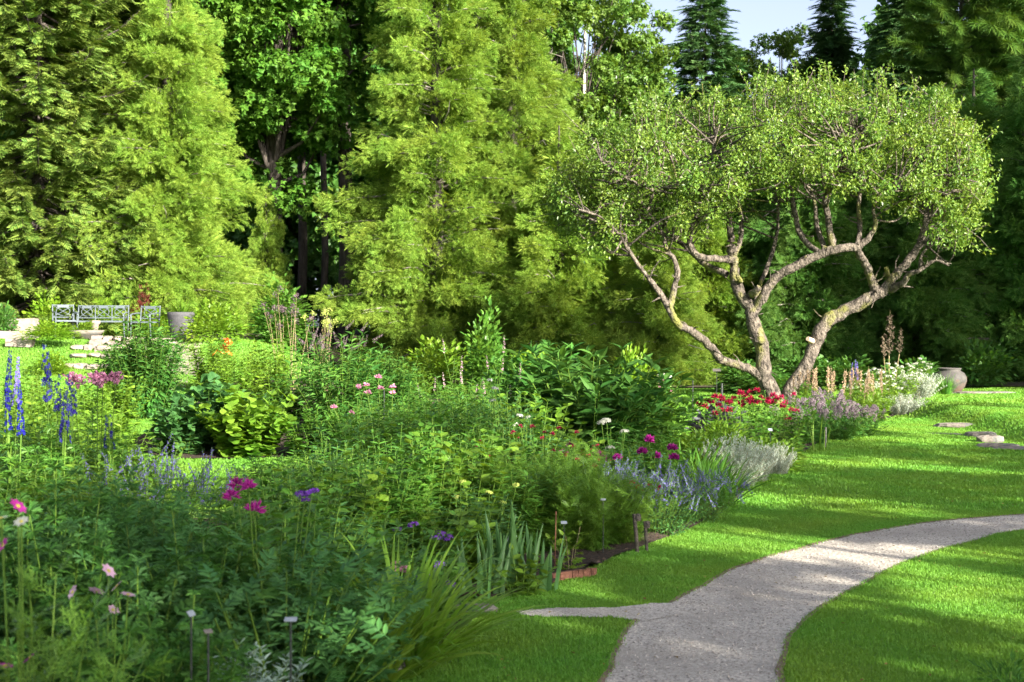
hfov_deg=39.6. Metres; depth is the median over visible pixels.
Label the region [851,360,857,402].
delphinium
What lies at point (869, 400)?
tall astilbe
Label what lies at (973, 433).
edging stone
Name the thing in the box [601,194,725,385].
cedar tree
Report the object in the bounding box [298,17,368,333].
bare tree
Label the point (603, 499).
plant label
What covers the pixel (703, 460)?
daylily
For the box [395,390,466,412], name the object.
perennial
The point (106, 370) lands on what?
willow bush
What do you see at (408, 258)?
cedar tree
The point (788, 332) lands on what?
dark cedar
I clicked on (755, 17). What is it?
sky
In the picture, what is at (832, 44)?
spruce tree
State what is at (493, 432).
perennial
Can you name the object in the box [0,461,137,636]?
monkshood
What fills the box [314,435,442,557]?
perennial
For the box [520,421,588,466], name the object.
perennial
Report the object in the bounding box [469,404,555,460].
perennial
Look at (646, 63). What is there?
birch tree
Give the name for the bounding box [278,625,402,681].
cranesbill
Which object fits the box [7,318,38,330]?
stone block
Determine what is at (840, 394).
astilbe
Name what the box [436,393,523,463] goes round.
perennial
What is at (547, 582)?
iris
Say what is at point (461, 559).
iris
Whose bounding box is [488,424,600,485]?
knautia
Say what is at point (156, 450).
loosestrife
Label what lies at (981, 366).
dark shrub
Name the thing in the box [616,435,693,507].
phlox
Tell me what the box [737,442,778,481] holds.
wormwood
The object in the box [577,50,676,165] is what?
birch tree
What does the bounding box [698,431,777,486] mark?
wormwood
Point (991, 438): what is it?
edging stone
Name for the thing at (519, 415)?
white campion
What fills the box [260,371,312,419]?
perennial
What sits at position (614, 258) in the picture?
cedar tree
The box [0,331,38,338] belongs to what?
stone block
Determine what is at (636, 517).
garden stake
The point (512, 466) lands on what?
love in mist
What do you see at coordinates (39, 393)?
leafy bush
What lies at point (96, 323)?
stone pedestal
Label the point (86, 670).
anemone
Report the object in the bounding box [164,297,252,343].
lime shrub
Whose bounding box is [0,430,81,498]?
perennial
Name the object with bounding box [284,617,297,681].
plant label
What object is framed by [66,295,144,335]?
lime shrub
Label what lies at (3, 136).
forest tree
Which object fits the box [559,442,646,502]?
phlox
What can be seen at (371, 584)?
peony
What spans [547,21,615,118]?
forest tree
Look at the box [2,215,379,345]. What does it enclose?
woodland undergrowth
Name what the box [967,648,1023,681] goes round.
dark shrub
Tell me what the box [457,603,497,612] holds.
stone slab
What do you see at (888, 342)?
plume poppy
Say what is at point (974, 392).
stone slab
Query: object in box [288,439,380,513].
perennial
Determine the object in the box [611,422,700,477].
perennial
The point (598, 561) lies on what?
bark mulch
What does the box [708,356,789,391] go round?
dark shrub
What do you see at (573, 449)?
love in mist
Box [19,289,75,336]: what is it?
lime shrub
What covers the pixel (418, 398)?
perennial
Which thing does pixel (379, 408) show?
perennial
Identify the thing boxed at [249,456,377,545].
perennial
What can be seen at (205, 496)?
perennial
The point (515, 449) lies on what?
perennial
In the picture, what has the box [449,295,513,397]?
shrub
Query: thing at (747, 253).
dark cedar
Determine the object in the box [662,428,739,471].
spirea
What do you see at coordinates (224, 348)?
lily
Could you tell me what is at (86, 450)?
perennial
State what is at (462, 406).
perennial
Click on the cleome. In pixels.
(99, 379)
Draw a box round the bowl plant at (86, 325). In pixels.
[72,320,100,329]
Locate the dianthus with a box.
[611,480,661,538]
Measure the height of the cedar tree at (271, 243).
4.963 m
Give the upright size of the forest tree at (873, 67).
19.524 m
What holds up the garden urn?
on the lawn at (32, 357)
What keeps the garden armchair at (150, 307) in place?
on the patio paving
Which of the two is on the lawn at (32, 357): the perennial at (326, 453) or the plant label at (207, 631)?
the plant label at (207, 631)
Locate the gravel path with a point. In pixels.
(659, 674)
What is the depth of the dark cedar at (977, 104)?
41.48 m
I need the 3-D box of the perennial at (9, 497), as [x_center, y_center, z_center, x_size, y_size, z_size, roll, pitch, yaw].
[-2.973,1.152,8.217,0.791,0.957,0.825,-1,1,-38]
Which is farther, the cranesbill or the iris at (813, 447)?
the iris at (813, 447)
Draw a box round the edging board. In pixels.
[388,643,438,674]
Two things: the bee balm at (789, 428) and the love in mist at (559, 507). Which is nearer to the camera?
the love in mist at (559, 507)
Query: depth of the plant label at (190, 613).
5.01 m
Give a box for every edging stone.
[933,422,972,427]
[964,431,996,437]
[975,443,1018,447]
[976,435,1003,442]
[992,446,1023,449]
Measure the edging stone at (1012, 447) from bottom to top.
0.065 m
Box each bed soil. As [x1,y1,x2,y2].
[133,378,520,457]
[452,395,894,596]
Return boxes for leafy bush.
[0,373,77,446]
[0,393,69,470]
[37,383,128,457]
[77,368,155,434]
[178,335,237,390]
[201,352,269,404]
[240,336,302,404]
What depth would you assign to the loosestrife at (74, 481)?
9.22 m
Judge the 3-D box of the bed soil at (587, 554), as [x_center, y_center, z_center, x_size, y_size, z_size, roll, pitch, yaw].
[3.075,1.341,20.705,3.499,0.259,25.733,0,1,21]
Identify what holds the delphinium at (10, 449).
on the left bed soil
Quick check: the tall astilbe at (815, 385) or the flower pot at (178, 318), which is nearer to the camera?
the tall astilbe at (815, 385)
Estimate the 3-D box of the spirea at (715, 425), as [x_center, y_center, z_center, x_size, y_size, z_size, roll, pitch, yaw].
[2.492,1.220,17.328,1.125,0.621,1.133,0,1,-25]
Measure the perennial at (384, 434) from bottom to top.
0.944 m
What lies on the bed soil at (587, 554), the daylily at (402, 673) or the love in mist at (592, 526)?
the love in mist at (592, 526)
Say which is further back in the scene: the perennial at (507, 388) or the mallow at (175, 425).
the mallow at (175, 425)
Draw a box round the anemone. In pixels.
[0,564,193,681]
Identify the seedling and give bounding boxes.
[481,543,557,597]
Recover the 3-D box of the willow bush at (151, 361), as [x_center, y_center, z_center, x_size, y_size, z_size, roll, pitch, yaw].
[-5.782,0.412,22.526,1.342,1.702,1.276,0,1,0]
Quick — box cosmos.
[0,498,175,681]
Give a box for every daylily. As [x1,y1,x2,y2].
[236,557,513,681]
[313,526,558,667]
[643,430,751,487]
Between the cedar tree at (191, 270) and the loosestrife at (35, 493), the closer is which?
the loosestrife at (35, 493)
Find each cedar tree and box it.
[54,0,284,334]
[236,187,304,332]
[307,0,534,368]
[393,0,592,368]
[399,4,531,296]
[465,125,648,377]
[545,177,639,363]
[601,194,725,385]
[634,105,685,272]
[676,193,761,384]
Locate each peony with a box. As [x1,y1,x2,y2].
[99,526,316,664]
[116,529,425,681]
[222,531,431,670]
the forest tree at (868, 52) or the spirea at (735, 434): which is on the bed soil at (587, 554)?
the spirea at (735, 434)
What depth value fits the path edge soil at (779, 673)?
7.66 m
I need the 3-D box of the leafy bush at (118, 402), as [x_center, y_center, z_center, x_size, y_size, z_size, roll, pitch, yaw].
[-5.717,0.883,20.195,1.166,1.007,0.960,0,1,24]
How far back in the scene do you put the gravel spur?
8.36 m
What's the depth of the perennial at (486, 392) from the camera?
21.93 m
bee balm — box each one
[221,476,321,678]
[696,387,790,445]
[744,390,823,453]
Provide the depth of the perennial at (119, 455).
12.47 m
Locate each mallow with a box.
[143,395,222,457]
[165,371,267,451]
[189,384,297,459]
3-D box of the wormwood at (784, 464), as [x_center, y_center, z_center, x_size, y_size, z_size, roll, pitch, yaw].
[2.993,1.320,15.993,0.425,0.400,0.453,1,1,41]
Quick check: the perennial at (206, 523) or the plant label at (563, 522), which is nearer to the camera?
the perennial at (206, 523)
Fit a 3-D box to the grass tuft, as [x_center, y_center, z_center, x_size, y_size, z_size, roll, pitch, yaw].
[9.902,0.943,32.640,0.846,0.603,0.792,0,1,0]
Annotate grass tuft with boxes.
[933,374,959,393]
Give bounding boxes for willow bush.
[86,341,128,408]
[101,314,190,418]
[358,346,430,420]
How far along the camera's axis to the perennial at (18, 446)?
11.63 m
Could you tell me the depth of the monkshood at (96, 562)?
6.03 m
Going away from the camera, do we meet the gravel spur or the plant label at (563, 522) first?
the gravel spur
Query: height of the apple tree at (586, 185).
8.088 m
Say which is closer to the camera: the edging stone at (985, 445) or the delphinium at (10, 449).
the delphinium at (10, 449)
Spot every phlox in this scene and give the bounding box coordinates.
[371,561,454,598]
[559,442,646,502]
[589,418,641,471]
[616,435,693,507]
[844,377,902,416]
[854,363,923,405]
[893,357,932,395]
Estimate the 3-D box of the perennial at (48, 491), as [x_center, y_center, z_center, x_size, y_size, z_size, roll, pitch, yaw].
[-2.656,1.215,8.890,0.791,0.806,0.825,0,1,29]
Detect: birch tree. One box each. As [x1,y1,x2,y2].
[466,0,680,197]
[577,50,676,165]
[727,22,814,201]
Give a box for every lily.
[209,338,243,399]
[391,356,493,419]
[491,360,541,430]
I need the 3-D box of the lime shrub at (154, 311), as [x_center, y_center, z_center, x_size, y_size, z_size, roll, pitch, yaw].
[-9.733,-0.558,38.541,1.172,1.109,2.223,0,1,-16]
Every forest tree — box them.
[0,2,55,243]
[15,25,312,269]
[212,137,330,286]
[217,49,426,330]
[282,0,605,309]
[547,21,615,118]
[570,42,693,133]
[849,7,879,80]
[859,0,1023,92]
[958,4,1023,145]
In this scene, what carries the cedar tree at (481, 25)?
on the forest floor
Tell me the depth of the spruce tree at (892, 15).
53.29 m
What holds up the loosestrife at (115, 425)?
on the lawn at (32, 357)
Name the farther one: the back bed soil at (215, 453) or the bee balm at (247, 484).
the back bed soil at (215, 453)
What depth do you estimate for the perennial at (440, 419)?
12.83 m
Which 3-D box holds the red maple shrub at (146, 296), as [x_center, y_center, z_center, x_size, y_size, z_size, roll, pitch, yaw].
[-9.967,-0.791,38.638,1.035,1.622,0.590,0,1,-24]
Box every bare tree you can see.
[297,2,331,333]
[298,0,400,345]
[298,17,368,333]
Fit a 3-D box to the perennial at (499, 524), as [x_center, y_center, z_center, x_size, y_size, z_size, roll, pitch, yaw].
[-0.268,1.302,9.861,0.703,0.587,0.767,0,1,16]
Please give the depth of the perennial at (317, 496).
7.64 m
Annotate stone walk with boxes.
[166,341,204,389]
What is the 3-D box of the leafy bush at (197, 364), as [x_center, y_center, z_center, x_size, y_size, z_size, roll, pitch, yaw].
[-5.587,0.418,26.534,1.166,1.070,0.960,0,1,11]
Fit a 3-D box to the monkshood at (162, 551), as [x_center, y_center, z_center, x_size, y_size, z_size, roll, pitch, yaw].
[-1.756,1.184,6.972,0.838,0.906,0.832,0,1,21]
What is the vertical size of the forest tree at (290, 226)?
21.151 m
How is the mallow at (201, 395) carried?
on the back bed soil at (215, 453)
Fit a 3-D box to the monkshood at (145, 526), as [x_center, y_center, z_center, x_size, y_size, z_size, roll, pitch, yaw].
[-2.249,1.156,7.782,0.866,0.943,0.873,0,1,-15]
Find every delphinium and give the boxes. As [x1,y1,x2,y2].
[0,350,69,518]
[16,344,107,503]
[60,414,146,499]
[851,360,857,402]
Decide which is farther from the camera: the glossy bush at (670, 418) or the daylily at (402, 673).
the glossy bush at (670, 418)
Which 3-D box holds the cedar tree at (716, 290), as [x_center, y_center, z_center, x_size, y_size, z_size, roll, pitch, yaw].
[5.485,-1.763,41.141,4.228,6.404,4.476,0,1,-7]
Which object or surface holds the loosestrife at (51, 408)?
on the lawn at (32, 357)
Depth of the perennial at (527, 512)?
10.43 m
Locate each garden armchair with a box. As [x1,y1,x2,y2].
[52,304,77,328]
[130,306,160,337]
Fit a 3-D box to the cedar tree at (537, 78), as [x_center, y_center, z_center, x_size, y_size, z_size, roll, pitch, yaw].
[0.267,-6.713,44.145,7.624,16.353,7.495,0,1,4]
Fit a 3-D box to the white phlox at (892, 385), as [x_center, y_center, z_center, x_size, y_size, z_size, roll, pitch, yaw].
[6.555,1.026,25.862,1.121,0.781,0.860,1,1,38]
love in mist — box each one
[462,445,566,523]
[488,451,601,553]
[529,434,613,501]
[535,449,645,550]
[562,450,673,543]
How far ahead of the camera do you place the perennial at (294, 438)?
18.08 m
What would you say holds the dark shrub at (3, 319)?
on the patio paving
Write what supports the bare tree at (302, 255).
on the forest floor
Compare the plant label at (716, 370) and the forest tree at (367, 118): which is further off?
the forest tree at (367, 118)
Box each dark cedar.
[684,106,806,356]
[721,105,898,379]
[813,67,924,365]
[821,84,1017,379]
[905,67,1020,377]
[918,55,1023,381]
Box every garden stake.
[554,511,556,565]
[632,514,640,552]
[643,521,649,550]
[825,427,826,446]
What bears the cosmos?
on the front bed soil
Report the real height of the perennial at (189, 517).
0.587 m
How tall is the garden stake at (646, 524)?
0.336 m
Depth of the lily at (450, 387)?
15.29 m
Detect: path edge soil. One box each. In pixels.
[598,513,1023,681]
[775,529,1023,681]
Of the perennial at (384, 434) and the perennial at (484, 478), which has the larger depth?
the perennial at (384, 434)
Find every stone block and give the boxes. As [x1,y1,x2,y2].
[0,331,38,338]
[5,339,34,346]
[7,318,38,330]
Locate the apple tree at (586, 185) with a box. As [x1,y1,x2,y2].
[525,57,1003,403]
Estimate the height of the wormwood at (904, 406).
0.452 m
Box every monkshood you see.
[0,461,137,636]
[0,492,161,681]
[0,503,128,681]
[33,464,173,581]
[38,549,237,679]
[79,490,249,663]
[99,589,254,681]
[105,504,276,675]
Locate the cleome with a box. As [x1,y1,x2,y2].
[62,370,129,483]
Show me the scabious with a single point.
(392, 392)
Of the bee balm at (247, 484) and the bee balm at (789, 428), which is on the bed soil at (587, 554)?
the bee balm at (789, 428)
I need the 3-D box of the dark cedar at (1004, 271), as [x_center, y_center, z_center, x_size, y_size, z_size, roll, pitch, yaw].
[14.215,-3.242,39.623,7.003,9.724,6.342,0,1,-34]
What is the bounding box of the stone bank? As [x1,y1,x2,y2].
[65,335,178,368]
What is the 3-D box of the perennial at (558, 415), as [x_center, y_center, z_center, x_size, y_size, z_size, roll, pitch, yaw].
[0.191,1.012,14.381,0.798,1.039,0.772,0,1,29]
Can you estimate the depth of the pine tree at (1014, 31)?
44.71 m
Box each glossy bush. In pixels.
[482,339,622,450]
[499,341,695,463]
[587,372,713,460]
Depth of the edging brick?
9.47 m
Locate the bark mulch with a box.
[473,415,890,594]
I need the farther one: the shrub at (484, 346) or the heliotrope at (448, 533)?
the shrub at (484, 346)
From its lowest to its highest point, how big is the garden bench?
0.863 m
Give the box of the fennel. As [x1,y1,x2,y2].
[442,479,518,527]
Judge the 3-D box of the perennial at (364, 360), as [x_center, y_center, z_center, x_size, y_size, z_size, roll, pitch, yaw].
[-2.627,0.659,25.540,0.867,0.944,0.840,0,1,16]
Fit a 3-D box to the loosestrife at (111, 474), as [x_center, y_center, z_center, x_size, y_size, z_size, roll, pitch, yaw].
[-2.866,1.183,9.782,0.937,0.836,0.837,-1,1,-44]
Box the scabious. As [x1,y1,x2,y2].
[330,374,411,445]
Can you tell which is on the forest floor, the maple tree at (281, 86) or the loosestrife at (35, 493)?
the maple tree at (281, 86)
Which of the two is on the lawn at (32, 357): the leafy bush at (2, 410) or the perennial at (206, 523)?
the leafy bush at (2, 410)
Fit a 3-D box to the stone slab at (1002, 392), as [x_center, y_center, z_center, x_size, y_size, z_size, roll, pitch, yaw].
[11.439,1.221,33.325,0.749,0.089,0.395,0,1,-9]
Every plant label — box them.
[187,610,195,681]
[203,629,212,681]
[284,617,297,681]
[561,521,566,561]
[600,498,605,552]
[713,369,720,409]
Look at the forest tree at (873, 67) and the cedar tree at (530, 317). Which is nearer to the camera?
the cedar tree at (530, 317)
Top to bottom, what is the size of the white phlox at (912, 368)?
0.827 m
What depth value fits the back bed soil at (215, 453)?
19.10 m
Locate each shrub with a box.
[0,300,20,330]
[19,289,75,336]
[28,349,74,375]
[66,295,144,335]
[127,282,163,336]
[132,301,169,337]
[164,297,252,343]
[245,271,319,349]
[398,334,473,396]
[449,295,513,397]
[511,348,548,388]
[615,343,657,413]
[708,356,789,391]
[724,369,812,395]
[778,353,838,392]
[808,353,878,391]
[874,355,942,389]
[945,336,1023,387]
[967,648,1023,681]
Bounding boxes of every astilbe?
[769,396,846,444]
[786,367,861,422]
[787,386,852,431]
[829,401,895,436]
[843,366,896,421]
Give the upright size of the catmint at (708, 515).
0.558 m
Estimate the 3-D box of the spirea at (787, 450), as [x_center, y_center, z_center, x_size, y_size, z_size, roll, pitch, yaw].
[2.942,1.304,16.425,1.133,0.466,1.125,0,1,8]
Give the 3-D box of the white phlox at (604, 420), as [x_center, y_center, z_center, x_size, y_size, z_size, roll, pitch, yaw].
[1.005,1.146,13.835,0.566,0.806,0.542,0,1,23]
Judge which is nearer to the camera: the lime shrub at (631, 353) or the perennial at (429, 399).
the perennial at (429, 399)
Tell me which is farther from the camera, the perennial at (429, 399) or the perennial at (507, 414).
the perennial at (429, 399)
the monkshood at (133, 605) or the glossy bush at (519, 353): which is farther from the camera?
the glossy bush at (519, 353)
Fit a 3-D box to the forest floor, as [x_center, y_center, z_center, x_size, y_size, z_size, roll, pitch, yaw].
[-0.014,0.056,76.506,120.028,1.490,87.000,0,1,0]
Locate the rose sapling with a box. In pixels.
[545,520,589,569]
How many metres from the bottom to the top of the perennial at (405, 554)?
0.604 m
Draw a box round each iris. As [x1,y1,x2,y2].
[457,532,511,599]
[478,499,542,589]
[515,522,566,592]
[809,421,830,451]
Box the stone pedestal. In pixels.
[91,320,100,329]
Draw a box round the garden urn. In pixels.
[932,368,966,391]
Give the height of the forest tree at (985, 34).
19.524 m
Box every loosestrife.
[0,359,53,423]
[0,387,58,454]
[0,419,88,469]
[0,463,70,550]
[21,457,138,519]
[30,385,103,457]
[30,451,164,516]
[68,401,156,474]
[89,435,193,516]
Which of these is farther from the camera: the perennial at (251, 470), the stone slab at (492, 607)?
the perennial at (251, 470)
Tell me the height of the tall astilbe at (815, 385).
1.033 m
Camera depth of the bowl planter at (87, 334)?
34.61 m
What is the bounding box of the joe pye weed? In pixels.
[258,284,314,389]
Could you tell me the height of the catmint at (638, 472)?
0.698 m
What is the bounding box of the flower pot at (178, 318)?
[167,312,194,339]
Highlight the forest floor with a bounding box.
[58,329,1023,387]
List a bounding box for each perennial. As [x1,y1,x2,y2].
[0,408,67,468]
[0,415,53,480]
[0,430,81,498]
[0,467,54,556]
[8,471,140,535]
[52,425,103,465]
[81,470,205,548]
[85,440,169,482]
[137,497,212,542]
[147,503,255,562]
[153,490,299,571]
[159,470,327,559]
[201,486,377,586]
[207,503,386,606]
[227,449,308,502]
[240,444,355,536]
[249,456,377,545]
[253,390,289,430]
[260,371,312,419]
[263,429,371,500]
[271,403,341,456]
[272,448,405,544]
[275,501,400,580]
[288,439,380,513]
[299,421,370,461]
[309,413,407,482]
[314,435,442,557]
[314,511,455,596]
[323,396,383,450]
[328,405,417,460]
[340,352,385,372]
[342,422,455,516]
[342,435,481,546]
[349,396,403,437]
[354,410,444,474]
[365,403,415,427]
[367,388,451,452]
[377,393,463,464]
[386,375,463,435]
[387,365,434,408]
[389,500,502,584]
[394,425,492,507]
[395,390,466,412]
[397,412,492,477]
[399,432,508,528]
[412,390,466,414]
[420,371,506,442]
[427,486,523,564]
[436,382,489,405]
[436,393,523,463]
[438,395,506,446]
[438,426,532,486]
[446,371,522,423]
[454,448,575,552]
[462,377,506,418]
[462,422,567,480]
[467,383,533,446]
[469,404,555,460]
[486,408,569,469]
[494,391,573,455]
[510,445,601,474]
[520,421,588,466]
[527,432,609,473]
[539,444,630,480]
[599,445,678,493]
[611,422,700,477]
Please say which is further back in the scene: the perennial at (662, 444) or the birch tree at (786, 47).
the birch tree at (786, 47)
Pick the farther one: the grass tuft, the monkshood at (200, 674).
the grass tuft
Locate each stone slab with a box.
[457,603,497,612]
[952,391,992,393]
[990,391,1015,392]
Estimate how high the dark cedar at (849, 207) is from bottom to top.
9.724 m
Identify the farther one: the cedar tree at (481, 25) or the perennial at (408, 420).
the cedar tree at (481, 25)
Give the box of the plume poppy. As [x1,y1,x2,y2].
[877,314,902,394]
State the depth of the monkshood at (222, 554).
6.19 m
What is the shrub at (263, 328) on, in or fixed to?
on the forest floor
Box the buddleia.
[281,317,398,434]
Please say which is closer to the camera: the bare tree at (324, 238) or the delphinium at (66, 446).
the delphinium at (66, 446)
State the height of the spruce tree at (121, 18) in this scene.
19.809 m
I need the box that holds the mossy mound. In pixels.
[13,320,86,340]
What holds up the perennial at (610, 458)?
on the bed soil at (587, 554)
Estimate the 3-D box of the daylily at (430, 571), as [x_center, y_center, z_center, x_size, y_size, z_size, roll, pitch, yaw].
[-0.508,1.285,7.124,1.551,0.649,1.523,0,1,-11]
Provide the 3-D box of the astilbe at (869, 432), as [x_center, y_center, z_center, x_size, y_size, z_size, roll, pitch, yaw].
[5.116,1.178,21.023,1.007,0.589,0.945,1,1,41]
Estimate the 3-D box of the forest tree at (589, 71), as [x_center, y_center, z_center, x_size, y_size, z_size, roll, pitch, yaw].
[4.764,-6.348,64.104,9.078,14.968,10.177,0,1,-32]
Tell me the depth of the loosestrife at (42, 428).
11.81 m
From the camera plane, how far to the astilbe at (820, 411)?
19.88 m
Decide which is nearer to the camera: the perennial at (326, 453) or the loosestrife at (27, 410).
the perennial at (326, 453)
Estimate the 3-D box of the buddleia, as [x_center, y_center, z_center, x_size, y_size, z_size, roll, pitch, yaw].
[-2.463,0.537,20.491,1.614,1.766,1.493,0,1,33]
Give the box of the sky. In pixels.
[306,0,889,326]
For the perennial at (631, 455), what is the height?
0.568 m
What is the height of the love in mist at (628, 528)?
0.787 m
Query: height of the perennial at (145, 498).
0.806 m
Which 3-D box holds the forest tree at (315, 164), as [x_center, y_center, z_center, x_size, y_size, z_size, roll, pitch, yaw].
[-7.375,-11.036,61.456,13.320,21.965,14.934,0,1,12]
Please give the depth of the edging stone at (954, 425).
22.92 m
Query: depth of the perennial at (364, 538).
8.24 m
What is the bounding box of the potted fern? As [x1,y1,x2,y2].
[165,299,199,311]
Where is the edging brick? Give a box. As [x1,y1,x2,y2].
[552,568,596,581]
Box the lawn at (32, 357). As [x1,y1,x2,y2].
[0,327,1023,681]
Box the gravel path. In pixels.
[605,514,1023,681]
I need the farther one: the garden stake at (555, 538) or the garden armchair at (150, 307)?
the garden armchair at (150, 307)
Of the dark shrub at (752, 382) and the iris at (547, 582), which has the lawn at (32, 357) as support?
the dark shrub at (752, 382)
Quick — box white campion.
[487,378,530,440]
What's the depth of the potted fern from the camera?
36.06 m
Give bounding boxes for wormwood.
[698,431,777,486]
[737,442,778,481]
[758,441,796,473]
[879,392,928,414]
[892,370,944,398]
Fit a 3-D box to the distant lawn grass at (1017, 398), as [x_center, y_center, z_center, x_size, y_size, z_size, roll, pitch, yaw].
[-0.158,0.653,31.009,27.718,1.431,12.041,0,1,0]
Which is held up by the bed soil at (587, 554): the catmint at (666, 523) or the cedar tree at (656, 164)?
the catmint at (666, 523)
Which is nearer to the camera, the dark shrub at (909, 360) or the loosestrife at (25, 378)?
the loosestrife at (25, 378)
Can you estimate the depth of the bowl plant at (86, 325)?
34.83 m
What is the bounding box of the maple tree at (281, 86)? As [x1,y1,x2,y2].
[133,0,423,259]
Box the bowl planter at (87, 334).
[69,330,104,338]
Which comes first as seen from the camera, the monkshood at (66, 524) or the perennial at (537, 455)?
the monkshood at (66, 524)
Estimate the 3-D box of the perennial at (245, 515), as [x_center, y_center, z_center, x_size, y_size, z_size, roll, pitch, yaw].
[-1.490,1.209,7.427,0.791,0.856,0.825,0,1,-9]
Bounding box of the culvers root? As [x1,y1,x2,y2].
[417,335,524,435]
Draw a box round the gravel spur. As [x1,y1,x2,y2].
[519,603,680,620]
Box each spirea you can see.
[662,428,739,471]
[680,417,761,460]
[705,429,773,457]
[746,435,814,473]
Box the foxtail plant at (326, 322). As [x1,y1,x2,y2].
[302,307,338,386]
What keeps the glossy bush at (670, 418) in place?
on the bed soil at (587, 554)
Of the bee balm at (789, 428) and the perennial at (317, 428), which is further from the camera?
the bee balm at (789, 428)
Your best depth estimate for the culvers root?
15.57 m
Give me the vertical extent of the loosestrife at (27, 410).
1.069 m
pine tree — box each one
[868,0,1023,160]
[938,0,1023,152]
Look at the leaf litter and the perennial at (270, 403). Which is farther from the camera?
the perennial at (270, 403)
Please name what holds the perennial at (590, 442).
on the bed soil at (587, 554)
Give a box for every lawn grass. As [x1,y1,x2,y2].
[0,337,1023,419]
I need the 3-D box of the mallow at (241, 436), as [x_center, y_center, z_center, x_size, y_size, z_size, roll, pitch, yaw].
[-3.340,1.042,18.219,1.328,0.959,1.320,1,1,37]
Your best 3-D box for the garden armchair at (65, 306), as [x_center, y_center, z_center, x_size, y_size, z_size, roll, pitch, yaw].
[-11.384,-0.507,36.207,0.589,0.863,0.670,0,1,-26]
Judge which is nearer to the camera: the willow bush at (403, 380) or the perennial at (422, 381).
the willow bush at (403, 380)
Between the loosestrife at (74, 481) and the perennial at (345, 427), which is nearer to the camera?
the loosestrife at (74, 481)
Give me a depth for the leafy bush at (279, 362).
23.37 m
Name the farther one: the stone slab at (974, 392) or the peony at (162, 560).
the stone slab at (974, 392)
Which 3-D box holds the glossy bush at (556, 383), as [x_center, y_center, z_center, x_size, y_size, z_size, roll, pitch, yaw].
[0.903,0.789,15.586,2.224,1.574,2.244,0,1,0]
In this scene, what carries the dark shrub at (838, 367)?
on the lawn at (32, 357)
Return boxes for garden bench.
[72,305,128,336]
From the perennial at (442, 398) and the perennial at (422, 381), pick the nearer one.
the perennial at (442, 398)
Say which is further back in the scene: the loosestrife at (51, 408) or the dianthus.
the loosestrife at (51, 408)
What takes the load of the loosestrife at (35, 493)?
on the left bed soil
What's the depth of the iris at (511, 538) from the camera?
9.03 m
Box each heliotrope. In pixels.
[352,501,476,580]
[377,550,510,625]
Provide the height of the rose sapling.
0.348 m
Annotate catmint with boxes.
[59,433,245,532]
[577,451,676,532]
[603,455,728,535]
[642,459,756,524]
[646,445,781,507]
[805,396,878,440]
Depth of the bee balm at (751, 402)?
17.72 m
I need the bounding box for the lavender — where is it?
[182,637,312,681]
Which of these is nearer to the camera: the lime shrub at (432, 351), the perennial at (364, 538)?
the perennial at (364, 538)
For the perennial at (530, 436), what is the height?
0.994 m
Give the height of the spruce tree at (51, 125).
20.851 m
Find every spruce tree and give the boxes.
[0,0,195,336]
[1,0,232,332]
[656,0,761,261]
[790,0,867,187]
[855,0,965,142]
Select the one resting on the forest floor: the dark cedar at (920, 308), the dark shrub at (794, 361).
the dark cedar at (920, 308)
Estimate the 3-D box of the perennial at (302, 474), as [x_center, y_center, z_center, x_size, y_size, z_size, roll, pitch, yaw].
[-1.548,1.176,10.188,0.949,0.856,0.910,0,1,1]
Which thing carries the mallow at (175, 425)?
on the back bed soil at (215, 453)
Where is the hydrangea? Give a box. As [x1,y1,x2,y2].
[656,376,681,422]
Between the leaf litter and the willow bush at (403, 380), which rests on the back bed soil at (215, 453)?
the willow bush at (403, 380)
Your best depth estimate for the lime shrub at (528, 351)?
29.40 m
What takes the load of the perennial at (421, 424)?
on the bed soil at (587, 554)
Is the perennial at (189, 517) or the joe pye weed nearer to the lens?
the perennial at (189, 517)
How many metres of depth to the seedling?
8.90 m
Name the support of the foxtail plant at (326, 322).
on the back bed soil at (215, 453)
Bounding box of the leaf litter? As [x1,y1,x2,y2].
[500,494,1017,680]
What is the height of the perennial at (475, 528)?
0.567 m
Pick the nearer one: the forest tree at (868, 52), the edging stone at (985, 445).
the edging stone at (985, 445)
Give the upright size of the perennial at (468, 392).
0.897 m

